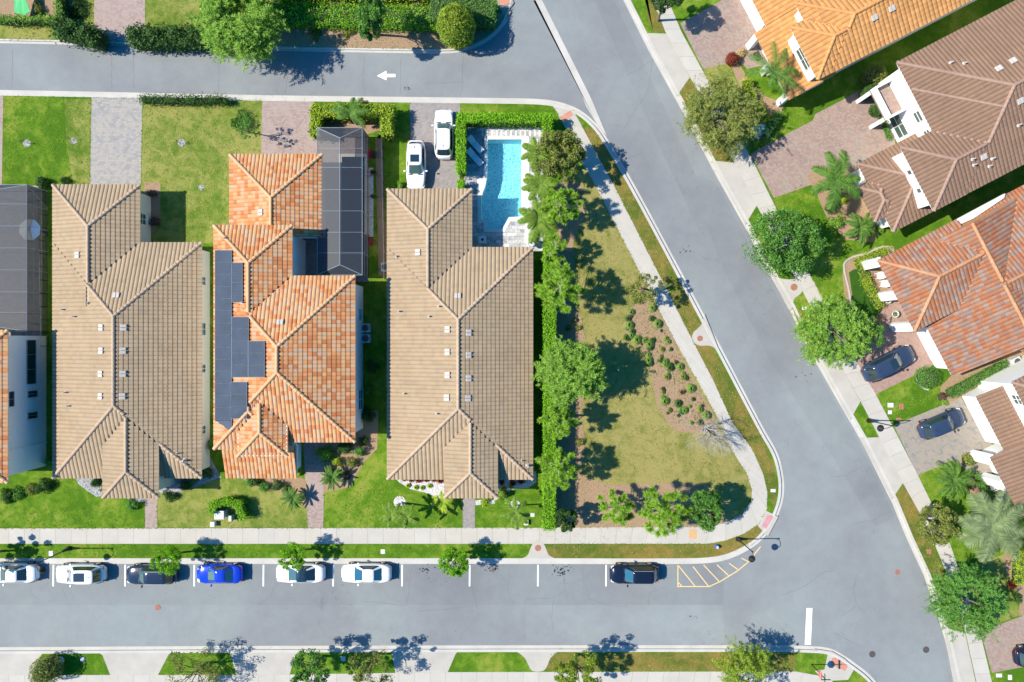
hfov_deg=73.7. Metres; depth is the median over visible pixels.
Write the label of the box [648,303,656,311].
lily plant
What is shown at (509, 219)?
pool coping
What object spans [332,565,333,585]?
parking line
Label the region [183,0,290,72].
tree
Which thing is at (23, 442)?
two storey house
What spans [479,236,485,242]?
fire table
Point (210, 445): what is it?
shrub
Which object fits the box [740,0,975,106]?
two storey house
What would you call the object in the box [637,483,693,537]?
tree
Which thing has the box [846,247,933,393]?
driveway
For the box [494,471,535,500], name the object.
gravel bed
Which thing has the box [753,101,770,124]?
bush
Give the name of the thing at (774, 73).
palm tree
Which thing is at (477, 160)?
sun lounger
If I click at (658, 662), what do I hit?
lawn
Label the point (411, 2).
hedge
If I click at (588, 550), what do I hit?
lawn
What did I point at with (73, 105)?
lawn
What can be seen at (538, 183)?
palm tree
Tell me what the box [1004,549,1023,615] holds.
mulch bed
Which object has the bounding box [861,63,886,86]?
topiary bush
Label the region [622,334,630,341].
lily plant
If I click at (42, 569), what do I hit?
street lamp
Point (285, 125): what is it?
driveway
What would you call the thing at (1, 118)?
driveway
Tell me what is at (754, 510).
sidewalk
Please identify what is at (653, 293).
tree
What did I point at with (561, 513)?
tree
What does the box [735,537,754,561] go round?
street lamp
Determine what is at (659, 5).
tree
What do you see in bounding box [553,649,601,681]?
tree
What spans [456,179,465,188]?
box bush
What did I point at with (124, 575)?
parking line
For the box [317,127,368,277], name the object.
screen enclosure
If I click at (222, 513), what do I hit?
transformer box
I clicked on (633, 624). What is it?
road patch
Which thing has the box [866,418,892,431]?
street lamp
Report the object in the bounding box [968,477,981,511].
mulch bed
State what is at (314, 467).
garden path
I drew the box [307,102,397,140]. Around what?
hedge
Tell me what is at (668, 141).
road patch
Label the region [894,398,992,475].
driveway
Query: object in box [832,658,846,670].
tactile paving
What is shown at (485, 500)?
shrub
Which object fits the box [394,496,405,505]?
gravel bed
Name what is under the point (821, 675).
stop sign
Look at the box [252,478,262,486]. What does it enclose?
shrub
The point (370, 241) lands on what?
flowering shrub
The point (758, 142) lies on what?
shrub
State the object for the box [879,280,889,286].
patio chair
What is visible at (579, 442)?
shrub
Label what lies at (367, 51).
gutter
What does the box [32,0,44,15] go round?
shrub
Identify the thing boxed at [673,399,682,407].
lily plant
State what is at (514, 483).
red plant
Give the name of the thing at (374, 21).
tree
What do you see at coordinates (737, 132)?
tree
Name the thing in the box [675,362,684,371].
lily plant
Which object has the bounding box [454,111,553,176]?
hedge
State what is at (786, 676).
sidewalk
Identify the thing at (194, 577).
parking line
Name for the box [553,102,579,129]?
kerb ramp
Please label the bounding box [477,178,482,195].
bench
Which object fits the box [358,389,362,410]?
window
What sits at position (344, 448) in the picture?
shrub
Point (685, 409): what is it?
lily plant
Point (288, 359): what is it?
solar panel house
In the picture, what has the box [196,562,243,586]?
parked car
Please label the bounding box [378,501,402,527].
palm tree
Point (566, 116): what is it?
tactile paving
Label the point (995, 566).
lawn
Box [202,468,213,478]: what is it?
shrub
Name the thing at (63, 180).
shrub
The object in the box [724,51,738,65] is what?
topiary bush
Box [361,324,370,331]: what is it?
air conditioner
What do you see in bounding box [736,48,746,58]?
shrub
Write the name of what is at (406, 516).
palm tree
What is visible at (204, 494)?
lawn
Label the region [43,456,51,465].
shrub
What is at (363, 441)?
shrub
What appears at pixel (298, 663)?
tree
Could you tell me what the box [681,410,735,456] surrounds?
bare tree
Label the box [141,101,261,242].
lawn
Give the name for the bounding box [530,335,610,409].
tree
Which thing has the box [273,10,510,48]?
mulch bed
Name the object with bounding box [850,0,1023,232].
two storey house
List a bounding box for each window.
[9,391,14,406]
[26,340,35,383]
[27,390,37,397]
[27,411,37,418]
[141,213,145,225]
[202,276,205,285]
[202,322,205,335]
[202,364,205,372]
[202,425,205,434]
[358,308,361,319]
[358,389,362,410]
[795,47,809,70]
[888,114,908,138]
[912,110,923,123]
[1010,394,1021,404]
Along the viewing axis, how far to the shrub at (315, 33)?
66.28 m
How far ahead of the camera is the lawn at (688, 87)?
66.50 m
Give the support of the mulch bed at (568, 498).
on the lawn at (737, 506)
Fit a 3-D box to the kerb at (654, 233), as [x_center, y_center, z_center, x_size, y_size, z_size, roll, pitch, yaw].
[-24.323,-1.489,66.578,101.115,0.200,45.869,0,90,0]
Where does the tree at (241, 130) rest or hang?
on the lawn at (170, 228)
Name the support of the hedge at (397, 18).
on the mulch bed at (392, 41)
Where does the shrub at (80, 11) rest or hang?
on the lawn at (5, 32)
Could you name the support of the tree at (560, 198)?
on the mulch bed at (568, 498)
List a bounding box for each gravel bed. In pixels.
[369,168,372,236]
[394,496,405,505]
[398,480,443,497]
[475,500,494,504]
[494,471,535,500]
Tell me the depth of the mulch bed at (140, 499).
66.49 m
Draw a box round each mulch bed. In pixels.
[0,0,81,17]
[23,140,30,146]
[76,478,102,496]
[127,498,144,501]
[144,182,159,234]
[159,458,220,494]
[178,139,184,146]
[242,478,306,506]
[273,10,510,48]
[325,105,381,133]
[325,410,378,491]
[556,182,724,527]
[624,301,716,432]
[731,62,782,138]
[806,166,878,241]
[842,245,893,317]
[940,350,1023,402]
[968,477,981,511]
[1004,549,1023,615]
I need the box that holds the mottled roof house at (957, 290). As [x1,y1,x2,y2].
[861,185,1023,376]
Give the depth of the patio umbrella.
64.30 m
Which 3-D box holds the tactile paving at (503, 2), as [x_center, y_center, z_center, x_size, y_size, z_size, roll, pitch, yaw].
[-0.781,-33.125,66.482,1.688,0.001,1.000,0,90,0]
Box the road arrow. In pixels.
[377,71,394,79]
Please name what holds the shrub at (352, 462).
on the mulch bed at (369, 430)
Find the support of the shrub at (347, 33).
on the mulch bed at (392, 41)
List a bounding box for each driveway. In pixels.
[0,96,2,183]
[90,97,141,184]
[94,0,144,45]
[261,101,367,281]
[410,103,460,188]
[680,0,764,68]
[751,88,894,197]
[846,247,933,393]
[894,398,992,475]
[983,616,1023,672]
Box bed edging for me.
[843,246,893,309]
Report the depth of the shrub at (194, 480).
66.14 m
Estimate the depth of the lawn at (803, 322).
66.50 m
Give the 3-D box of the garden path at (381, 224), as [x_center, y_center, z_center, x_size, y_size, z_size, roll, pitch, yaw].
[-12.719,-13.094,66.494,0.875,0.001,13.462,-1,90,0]
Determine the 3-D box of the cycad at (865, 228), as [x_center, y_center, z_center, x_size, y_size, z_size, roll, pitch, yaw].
[33.227,-10.667,65.478,3.240,2.160,3.354,0,90,0]
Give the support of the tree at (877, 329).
on the lawn at (829, 92)
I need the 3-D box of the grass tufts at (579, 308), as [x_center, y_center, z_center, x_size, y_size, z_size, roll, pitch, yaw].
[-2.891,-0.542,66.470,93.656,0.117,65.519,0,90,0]
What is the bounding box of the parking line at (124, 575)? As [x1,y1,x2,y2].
[124,565,125,585]
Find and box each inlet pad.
[518,652,555,671]
[524,540,552,557]
[692,314,716,347]
[772,275,802,309]
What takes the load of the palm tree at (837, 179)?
on the mulch bed at (858, 207)
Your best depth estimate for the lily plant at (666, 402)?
66.19 m
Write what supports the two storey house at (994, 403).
on the lawn at (829, 92)
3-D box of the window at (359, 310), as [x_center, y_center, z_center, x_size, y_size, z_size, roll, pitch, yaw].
[-14.470,-2.523,65.000,0.100,1.200,1.099,0,90,0]
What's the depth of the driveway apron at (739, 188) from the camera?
66.49 m
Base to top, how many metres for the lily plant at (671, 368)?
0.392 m
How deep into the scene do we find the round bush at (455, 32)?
62.80 m
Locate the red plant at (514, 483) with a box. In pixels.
[509,480,516,485]
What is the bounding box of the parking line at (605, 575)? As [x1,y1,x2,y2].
[605,565,606,585]
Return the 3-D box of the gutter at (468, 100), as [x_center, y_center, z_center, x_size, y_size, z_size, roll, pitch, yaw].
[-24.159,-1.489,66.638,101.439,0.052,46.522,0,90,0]
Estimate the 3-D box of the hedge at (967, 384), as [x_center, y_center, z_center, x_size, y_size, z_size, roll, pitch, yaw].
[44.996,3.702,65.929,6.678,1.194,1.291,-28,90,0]
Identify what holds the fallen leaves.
on the lawn at (70, 496)
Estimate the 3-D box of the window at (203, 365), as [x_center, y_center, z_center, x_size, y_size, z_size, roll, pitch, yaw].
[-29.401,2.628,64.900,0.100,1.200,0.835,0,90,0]
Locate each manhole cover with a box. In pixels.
[791,284,797,290]
[869,651,875,656]
[923,647,928,652]
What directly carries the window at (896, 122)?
in the two storey house at (950, 107)
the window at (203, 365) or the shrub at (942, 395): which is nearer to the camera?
the window at (203, 365)
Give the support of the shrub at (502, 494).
on the gravel bed at (528, 483)
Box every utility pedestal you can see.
[210,521,216,526]
[228,514,233,521]
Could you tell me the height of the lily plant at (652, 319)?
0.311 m
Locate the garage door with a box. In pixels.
[916,332,942,360]
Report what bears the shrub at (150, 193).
on the mulch bed at (155, 207)
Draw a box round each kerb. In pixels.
[0,0,510,50]
[0,93,780,560]
[0,649,871,681]
[627,0,961,681]
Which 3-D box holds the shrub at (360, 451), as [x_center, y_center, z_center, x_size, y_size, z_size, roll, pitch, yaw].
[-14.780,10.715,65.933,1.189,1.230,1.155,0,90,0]
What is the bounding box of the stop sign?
[811,664,830,681]
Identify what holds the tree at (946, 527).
on the lawn at (903, 497)
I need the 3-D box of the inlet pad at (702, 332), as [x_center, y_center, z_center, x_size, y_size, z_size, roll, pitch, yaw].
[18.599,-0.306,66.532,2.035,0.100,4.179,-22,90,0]
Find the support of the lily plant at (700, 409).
on the mulch bed at (675, 388)
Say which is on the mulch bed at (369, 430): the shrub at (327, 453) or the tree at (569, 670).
the shrub at (327, 453)
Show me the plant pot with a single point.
(895, 313)
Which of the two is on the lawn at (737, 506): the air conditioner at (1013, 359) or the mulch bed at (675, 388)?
the mulch bed at (675, 388)
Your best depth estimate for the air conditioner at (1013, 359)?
65.75 m
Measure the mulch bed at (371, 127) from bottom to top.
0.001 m
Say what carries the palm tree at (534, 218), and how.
on the pool terrace
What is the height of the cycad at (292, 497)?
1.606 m
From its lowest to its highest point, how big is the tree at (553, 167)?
5.867 m
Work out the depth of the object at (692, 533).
66.48 m
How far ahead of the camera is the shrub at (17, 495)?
66.18 m
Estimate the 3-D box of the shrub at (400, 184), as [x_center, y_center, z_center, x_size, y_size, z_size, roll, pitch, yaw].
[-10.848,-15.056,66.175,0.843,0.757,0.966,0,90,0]
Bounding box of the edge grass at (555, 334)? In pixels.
[1,0,964,627]
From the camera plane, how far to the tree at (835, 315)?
62.63 m
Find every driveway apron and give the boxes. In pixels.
[0,654,41,674]
[100,653,169,674]
[230,653,295,674]
[392,652,456,672]
[647,33,689,95]
[712,161,756,223]
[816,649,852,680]
[819,348,859,419]
[860,437,902,498]
[944,628,975,681]
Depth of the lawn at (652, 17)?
66.50 m
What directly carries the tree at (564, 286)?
on the mulch bed at (568, 498)
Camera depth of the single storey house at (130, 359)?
62.74 m
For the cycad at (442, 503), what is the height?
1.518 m
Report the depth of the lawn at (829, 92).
66.50 m
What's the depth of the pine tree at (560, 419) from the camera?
61.97 m
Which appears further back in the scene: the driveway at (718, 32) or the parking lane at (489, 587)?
the parking lane at (489, 587)
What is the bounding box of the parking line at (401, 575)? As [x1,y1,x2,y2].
[401,565,402,585]
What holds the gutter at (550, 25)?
on the road
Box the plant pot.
[891,310,898,317]
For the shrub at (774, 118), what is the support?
on the mulch bed at (770, 106)
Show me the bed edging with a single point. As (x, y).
(892, 250)
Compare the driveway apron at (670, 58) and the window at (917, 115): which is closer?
the window at (917, 115)
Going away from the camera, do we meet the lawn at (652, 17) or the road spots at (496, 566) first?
the lawn at (652, 17)
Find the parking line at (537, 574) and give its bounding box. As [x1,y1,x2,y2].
[537,565,538,585]
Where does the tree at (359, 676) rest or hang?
on the lawn at (95, 664)
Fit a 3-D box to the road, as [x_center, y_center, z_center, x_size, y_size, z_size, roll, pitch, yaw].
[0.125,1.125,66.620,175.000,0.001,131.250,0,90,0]
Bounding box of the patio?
[9,186,41,335]
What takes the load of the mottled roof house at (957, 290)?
on the lawn at (829, 92)
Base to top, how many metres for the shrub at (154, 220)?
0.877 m
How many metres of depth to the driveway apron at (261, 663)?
66.49 m
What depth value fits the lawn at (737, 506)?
66.50 m
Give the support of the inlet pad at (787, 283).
on the lawn at (829, 92)
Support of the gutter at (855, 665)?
on the road
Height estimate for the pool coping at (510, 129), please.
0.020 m
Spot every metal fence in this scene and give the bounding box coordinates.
[38,187,48,346]
[381,133,385,278]
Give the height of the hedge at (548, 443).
2.699 m
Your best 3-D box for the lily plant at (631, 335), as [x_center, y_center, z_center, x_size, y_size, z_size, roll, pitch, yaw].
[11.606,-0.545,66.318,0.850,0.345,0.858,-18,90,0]
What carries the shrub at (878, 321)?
on the lawn at (829, 92)
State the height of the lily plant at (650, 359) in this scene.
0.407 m
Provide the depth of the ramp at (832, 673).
66.49 m
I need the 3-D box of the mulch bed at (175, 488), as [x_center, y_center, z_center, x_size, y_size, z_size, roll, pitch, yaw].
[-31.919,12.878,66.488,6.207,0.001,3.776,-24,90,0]
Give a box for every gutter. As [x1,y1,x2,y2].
[0,0,513,53]
[0,90,783,563]
[0,645,875,681]
[533,0,606,135]
[624,0,947,650]
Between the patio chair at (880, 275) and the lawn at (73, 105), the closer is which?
the patio chair at (880, 275)
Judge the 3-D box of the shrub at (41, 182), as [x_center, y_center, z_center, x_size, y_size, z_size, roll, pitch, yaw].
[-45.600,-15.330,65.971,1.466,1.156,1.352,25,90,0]
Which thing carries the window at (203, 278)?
in the single storey house at (130, 359)
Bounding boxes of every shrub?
[0,487,15,504]
[9,484,24,500]
[25,482,37,494]
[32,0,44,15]
[33,477,55,494]
[35,176,50,190]
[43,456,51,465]
[58,175,70,183]
[68,0,91,18]
[90,478,101,487]
[125,498,140,510]
[146,189,157,196]
[149,216,159,225]
[162,489,179,501]
[178,478,191,490]
[190,478,198,484]
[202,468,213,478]
[207,438,213,450]
[230,108,258,132]
[245,478,254,486]
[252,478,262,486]
[258,482,269,492]
[270,478,282,490]
[281,485,290,493]
[308,28,320,42]
[314,447,323,455]
[317,445,336,462]
[331,457,344,467]
[336,442,353,454]
[342,28,354,39]
[346,457,359,467]
[353,446,365,456]
[358,435,367,446]
[361,406,375,422]
[363,385,373,396]
[365,359,380,372]
[368,237,373,246]
[397,181,404,188]
[480,498,491,506]
[498,489,508,500]
[576,438,584,446]
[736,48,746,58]
[753,139,762,147]
[761,110,782,139]
[824,203,840,214]
[826,212,844,229]
[839,194,850,204]
[871,315,883,325]
[875,224,883,232]
[937,392,947,399]
[941,399,948,405]
[1007,579,1018,589]
[1013,593,1021,603]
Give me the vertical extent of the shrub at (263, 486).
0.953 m
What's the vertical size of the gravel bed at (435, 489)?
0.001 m
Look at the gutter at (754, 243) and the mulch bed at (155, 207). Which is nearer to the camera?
the mulch bed at (155, 207)
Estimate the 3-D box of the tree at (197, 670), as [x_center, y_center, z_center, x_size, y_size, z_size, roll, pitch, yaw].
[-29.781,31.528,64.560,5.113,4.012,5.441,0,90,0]
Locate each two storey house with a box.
[0,329,46,483]
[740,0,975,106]
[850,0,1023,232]
[962,355,1023,516]
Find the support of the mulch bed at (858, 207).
on the lawn at (829, 92)
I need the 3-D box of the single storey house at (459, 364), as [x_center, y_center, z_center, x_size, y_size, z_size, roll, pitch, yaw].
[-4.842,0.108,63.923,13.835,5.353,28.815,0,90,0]
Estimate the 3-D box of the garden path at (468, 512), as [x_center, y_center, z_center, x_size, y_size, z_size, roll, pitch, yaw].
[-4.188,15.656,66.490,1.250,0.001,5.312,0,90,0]
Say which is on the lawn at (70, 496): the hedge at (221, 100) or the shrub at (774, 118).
the hedge at (221, 100)
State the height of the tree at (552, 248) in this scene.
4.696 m
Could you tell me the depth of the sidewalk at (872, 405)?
66.49 m
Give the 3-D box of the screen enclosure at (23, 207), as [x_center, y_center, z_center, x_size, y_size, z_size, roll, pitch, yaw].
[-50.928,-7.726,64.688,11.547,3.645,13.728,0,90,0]
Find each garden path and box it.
[145,498,156,527]
[303,442,324,527]
[375,138,386,275]
[463,498,474,527]
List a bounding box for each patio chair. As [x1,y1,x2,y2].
[876,272,885,278]
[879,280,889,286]
[987,484,1001,491]
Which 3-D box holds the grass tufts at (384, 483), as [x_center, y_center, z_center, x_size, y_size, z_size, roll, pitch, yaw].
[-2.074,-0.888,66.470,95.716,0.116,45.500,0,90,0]
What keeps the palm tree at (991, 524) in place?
on the lawn at (829, 92)
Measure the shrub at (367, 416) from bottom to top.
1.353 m
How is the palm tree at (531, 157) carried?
on the pool terrace
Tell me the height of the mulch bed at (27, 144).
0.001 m
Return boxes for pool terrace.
[464,127,542,250]
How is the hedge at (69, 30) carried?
on the lawn at (5, 32)
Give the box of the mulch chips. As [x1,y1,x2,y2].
[282,32,722,525]
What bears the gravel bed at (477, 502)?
on the lawn at (70, 496)
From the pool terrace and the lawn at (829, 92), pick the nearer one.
the pool terrace
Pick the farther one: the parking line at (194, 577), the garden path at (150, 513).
the parking line at (194, 577)
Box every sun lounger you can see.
[466,134,484,154]
[466,147,484,166]
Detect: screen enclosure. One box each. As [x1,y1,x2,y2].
[0,184,47,331]
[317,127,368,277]
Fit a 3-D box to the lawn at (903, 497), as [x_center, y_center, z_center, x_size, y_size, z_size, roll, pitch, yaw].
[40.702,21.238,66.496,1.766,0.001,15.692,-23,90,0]
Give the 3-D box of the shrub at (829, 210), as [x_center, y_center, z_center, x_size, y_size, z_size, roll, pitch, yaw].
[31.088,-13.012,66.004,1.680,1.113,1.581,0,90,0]
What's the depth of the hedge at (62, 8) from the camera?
65.17 m
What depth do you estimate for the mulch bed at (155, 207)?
66.49 m
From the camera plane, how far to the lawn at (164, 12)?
66.50 m
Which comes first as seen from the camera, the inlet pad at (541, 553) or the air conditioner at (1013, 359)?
the air conditioner at (1013, 359)
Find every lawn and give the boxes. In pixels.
[0,0,501,48]
[0,96,778,557]
[40,652,867,681]
[64,99,90,183]
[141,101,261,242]
[145,0,275,42]
[157,478,307,527]
[545,653,795,670]
[547,526,762,557]
[567,168,751,520]
[582,125,777,508]
[631,0,1023,681]
[645,0,664,31]
[680,79,733,161]
[703,64,755,152]
[793,309,830,361]
[849,269,881,316]
[896,484,964,631]
[965,554,1019,629]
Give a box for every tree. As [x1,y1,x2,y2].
[149,543,183,574]
[165,647,221,681]
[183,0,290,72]
[234,119,259,138]
[277,541,305,571]
[290,647,329,681]
[329,97,369,128]
[347,650,394,681]
[354,0,386,41]
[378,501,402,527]
[393,502,419,528]
[437,546,469,577]
[500,495,529,529]
[517,197,558,244]
[521,137,551,172]
[521,166,557,203]
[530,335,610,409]
[532,127,586,183]
[535,259,586,313]
[535,446,580,489]
[537,401,579,439]
[538,186,583,225]
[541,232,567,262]
[553,508,577,531]
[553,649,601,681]
[597,488,634,526]
[625,273,663,307]
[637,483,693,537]
[649,0,683,21]
[676,70,765,159]
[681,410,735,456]
[684,489,724,532]
[713,635,776,681]
[741,206,828,276]
[745,41,798,99]
[791,291,877,370]
[810,149,861,210]
[861,322,885,347]
[917,502,961,546]
[921,559,1010,643]
[956,490,1023,563]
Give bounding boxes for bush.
[28,654,64,681]
[435,1,476,50]
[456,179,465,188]
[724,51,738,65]
[740,76,757,101]
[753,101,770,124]
[858,83,877,100]
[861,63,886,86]
[868,103,881,116]
[913,365,941,388]
[961,452,976,465]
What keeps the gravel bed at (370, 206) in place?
on the lawn at (70, 496)
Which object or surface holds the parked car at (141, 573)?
on the road
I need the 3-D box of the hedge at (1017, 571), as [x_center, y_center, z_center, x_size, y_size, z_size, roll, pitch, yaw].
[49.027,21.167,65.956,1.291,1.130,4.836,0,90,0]
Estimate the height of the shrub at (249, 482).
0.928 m
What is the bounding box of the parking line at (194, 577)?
[193,565,194,585]
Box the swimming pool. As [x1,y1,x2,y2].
[481,139,521,228]
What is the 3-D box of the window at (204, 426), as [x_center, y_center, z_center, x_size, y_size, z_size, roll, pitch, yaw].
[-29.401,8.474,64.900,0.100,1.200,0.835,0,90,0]
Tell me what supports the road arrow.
on the road
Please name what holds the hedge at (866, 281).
on the mulch bed at (849, 266)
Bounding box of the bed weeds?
[635,306,711,427]
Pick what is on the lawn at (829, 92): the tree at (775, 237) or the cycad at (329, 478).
the tree at (775, 237)
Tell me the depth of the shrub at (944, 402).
66.25 m
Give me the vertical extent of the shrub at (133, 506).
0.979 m
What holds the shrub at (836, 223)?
on the mulch bed at (858, 207)
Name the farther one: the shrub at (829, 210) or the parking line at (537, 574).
the parking line at (537, 574)
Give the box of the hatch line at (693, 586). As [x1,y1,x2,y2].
[678,586,708,586]
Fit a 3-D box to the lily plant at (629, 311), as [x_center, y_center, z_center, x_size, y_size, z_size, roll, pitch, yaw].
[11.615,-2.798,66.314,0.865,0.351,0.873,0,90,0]
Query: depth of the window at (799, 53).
62.06 m
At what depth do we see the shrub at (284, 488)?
66.11 m
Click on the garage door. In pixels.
(931, 349)
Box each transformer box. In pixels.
[214,508,227,518]
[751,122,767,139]
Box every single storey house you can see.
[51,183,209,498]
[386,188,533,498]
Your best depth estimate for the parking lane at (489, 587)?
66.62 m
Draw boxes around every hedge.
[0,12,58,27]
[48,14,109,54]
[51,0,70,21]
[123,20,209,56]
[136,91,232,109]
[207,495,250,521]
[269,0,439,34]
[281,0,430,5]
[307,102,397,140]
[427,0,497,31]
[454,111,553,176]
[540,248,557,531]
[852,246,889,309]
[879,117,892,141]
[945,359,1009,398]
[972,471,993,501]
[1010,536,1023,585]
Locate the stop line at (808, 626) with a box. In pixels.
[805,608,811,644]
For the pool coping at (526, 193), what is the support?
on the pool terrace
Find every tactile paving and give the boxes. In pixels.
[498,0,512,5]
[561,110,572,120]
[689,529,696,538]
[762,514,773,528]
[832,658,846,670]
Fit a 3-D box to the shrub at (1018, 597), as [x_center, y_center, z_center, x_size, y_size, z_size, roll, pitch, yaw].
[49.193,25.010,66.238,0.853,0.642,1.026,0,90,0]
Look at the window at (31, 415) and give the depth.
64.55 m
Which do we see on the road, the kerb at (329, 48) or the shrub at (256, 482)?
the kerb at (329, 48)
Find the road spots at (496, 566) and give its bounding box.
[404,85,811,618]
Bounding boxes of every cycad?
[279,487,305,510]
[319,465,344,490]
[431,491,454,513]
[843,212,878,246]
[934,459,976,503]
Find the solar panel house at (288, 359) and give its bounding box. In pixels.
[212,153,362,477]
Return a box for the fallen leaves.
[127,33,958,654]
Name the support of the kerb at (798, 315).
on the road
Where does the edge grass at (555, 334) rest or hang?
on the lawn at (70, 496)
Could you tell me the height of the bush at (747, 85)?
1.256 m
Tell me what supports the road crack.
on the road
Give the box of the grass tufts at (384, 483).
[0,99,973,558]
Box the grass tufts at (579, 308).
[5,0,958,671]
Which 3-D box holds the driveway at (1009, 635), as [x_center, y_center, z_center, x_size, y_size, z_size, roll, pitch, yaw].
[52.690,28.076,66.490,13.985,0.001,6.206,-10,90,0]
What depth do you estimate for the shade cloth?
65.53 m
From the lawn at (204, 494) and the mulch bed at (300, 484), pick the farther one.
the lawn at (204, 494)
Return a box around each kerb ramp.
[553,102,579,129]
[758,510,777,535]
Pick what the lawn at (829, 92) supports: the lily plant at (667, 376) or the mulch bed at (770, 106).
the mulch bed at (770, 106)
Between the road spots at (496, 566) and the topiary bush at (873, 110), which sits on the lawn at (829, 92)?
the topiary bush at (873, 110)
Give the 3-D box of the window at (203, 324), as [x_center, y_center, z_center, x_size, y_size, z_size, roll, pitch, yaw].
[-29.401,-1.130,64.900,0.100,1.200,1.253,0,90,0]
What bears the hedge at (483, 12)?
on the lawn at (5, 32)
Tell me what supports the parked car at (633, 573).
on the road
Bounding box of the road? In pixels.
[0,0,952,681]
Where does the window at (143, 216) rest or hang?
in the single storey house at (130, 359)
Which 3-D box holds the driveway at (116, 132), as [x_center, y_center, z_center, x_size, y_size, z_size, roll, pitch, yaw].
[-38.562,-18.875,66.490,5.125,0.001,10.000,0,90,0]
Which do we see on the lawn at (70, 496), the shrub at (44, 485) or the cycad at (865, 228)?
the shrub at (44, 485)
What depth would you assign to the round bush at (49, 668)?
64.74 m
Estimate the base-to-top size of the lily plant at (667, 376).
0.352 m
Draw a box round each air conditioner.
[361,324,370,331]
[361,334,370,342]
[381,263,386,271]
[1007,356,1020,363]
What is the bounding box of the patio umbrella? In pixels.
[31,220,39,239]
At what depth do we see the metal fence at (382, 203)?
65.42 m
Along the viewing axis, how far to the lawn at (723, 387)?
66.50 m
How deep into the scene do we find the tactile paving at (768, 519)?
66.47 m
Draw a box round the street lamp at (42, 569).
[37,546,71,572]
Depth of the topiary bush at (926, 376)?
65.80 m
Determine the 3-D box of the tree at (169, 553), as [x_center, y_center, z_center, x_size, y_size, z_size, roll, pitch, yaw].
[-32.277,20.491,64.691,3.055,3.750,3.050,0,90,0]
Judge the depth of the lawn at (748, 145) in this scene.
66.50 m
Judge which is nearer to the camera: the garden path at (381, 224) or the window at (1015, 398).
the window at (1015, 398)
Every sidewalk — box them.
[0,106,766,543]
[0,671,831,681]
[497,0,513,15]
[656,6,991,681]
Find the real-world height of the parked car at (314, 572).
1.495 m
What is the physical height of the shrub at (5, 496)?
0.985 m
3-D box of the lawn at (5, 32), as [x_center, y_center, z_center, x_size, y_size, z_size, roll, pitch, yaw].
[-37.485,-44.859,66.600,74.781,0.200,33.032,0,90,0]
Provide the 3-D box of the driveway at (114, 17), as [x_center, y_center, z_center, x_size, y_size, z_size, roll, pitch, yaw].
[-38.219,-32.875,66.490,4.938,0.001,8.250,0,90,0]
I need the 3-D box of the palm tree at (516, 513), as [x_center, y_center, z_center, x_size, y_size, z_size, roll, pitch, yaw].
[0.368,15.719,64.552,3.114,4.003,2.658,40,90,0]
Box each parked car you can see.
[0,561,39,585]
[56,562,106,586]
[126,563,178,587]
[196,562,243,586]
[276,561,325,585]
[341,561,391,585]
[403,140,427,188]
[431,109,455,159]
[609,562,658,586]
[860,345,915,382]
[916,408,964,439]
[1012,644,1023,666]
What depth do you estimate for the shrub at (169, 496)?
66.12 m
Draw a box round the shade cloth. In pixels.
[14,0,36,15]
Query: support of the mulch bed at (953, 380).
on the lawn at (829, 92)
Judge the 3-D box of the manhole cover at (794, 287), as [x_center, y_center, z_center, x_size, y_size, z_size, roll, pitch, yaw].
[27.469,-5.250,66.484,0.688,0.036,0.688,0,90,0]
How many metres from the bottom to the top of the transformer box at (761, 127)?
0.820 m
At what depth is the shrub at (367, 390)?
65.89 m
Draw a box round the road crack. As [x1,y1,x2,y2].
[12,50,926,645]
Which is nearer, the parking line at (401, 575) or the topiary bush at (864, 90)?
the topiary bush at (864, 90)
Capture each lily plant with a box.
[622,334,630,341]
[625,320,634,329]
[627,308,633,315]
[628,332,634,338]
[631,334,641,343]
[644,340,653,347]
[644,356,653,364]
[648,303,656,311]
[648,315,654,321]
[653,319,661,328]
[659,397,669,405]
[663,374,670,379]
[667,364,674,371]
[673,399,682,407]
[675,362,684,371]
[682,407,687,414]
[686,383,695,394]
[697,405,703,412]
[700,410,710,420]
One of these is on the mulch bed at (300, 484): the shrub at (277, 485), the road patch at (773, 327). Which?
the shrub at (277, 485)
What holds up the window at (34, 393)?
in the two storey house at (23, 442)
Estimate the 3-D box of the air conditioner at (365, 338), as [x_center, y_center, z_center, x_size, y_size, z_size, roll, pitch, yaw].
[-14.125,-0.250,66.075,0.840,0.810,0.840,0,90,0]
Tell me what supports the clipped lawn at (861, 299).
on the mulch bed at (849, 266)
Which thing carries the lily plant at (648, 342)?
on the mulch bed at (675, 388)
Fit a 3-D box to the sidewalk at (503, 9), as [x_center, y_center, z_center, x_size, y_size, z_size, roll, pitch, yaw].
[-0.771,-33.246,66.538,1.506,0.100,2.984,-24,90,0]
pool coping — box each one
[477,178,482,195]
[478,136,524,231]
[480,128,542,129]
[525,136,528,242]
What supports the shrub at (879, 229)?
on the mulch bed at (858, 207)
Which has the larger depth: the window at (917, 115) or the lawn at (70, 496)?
the lawn at (70, 496)
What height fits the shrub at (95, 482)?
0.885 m
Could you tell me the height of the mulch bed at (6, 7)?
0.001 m
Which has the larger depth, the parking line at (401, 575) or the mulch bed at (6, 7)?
the parking line at (401, 575)
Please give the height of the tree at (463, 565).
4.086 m
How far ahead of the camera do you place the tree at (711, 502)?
62.57 m
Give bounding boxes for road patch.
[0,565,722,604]
[526,605,723,644]
[595,0,706,230]
[686,173,894,525]

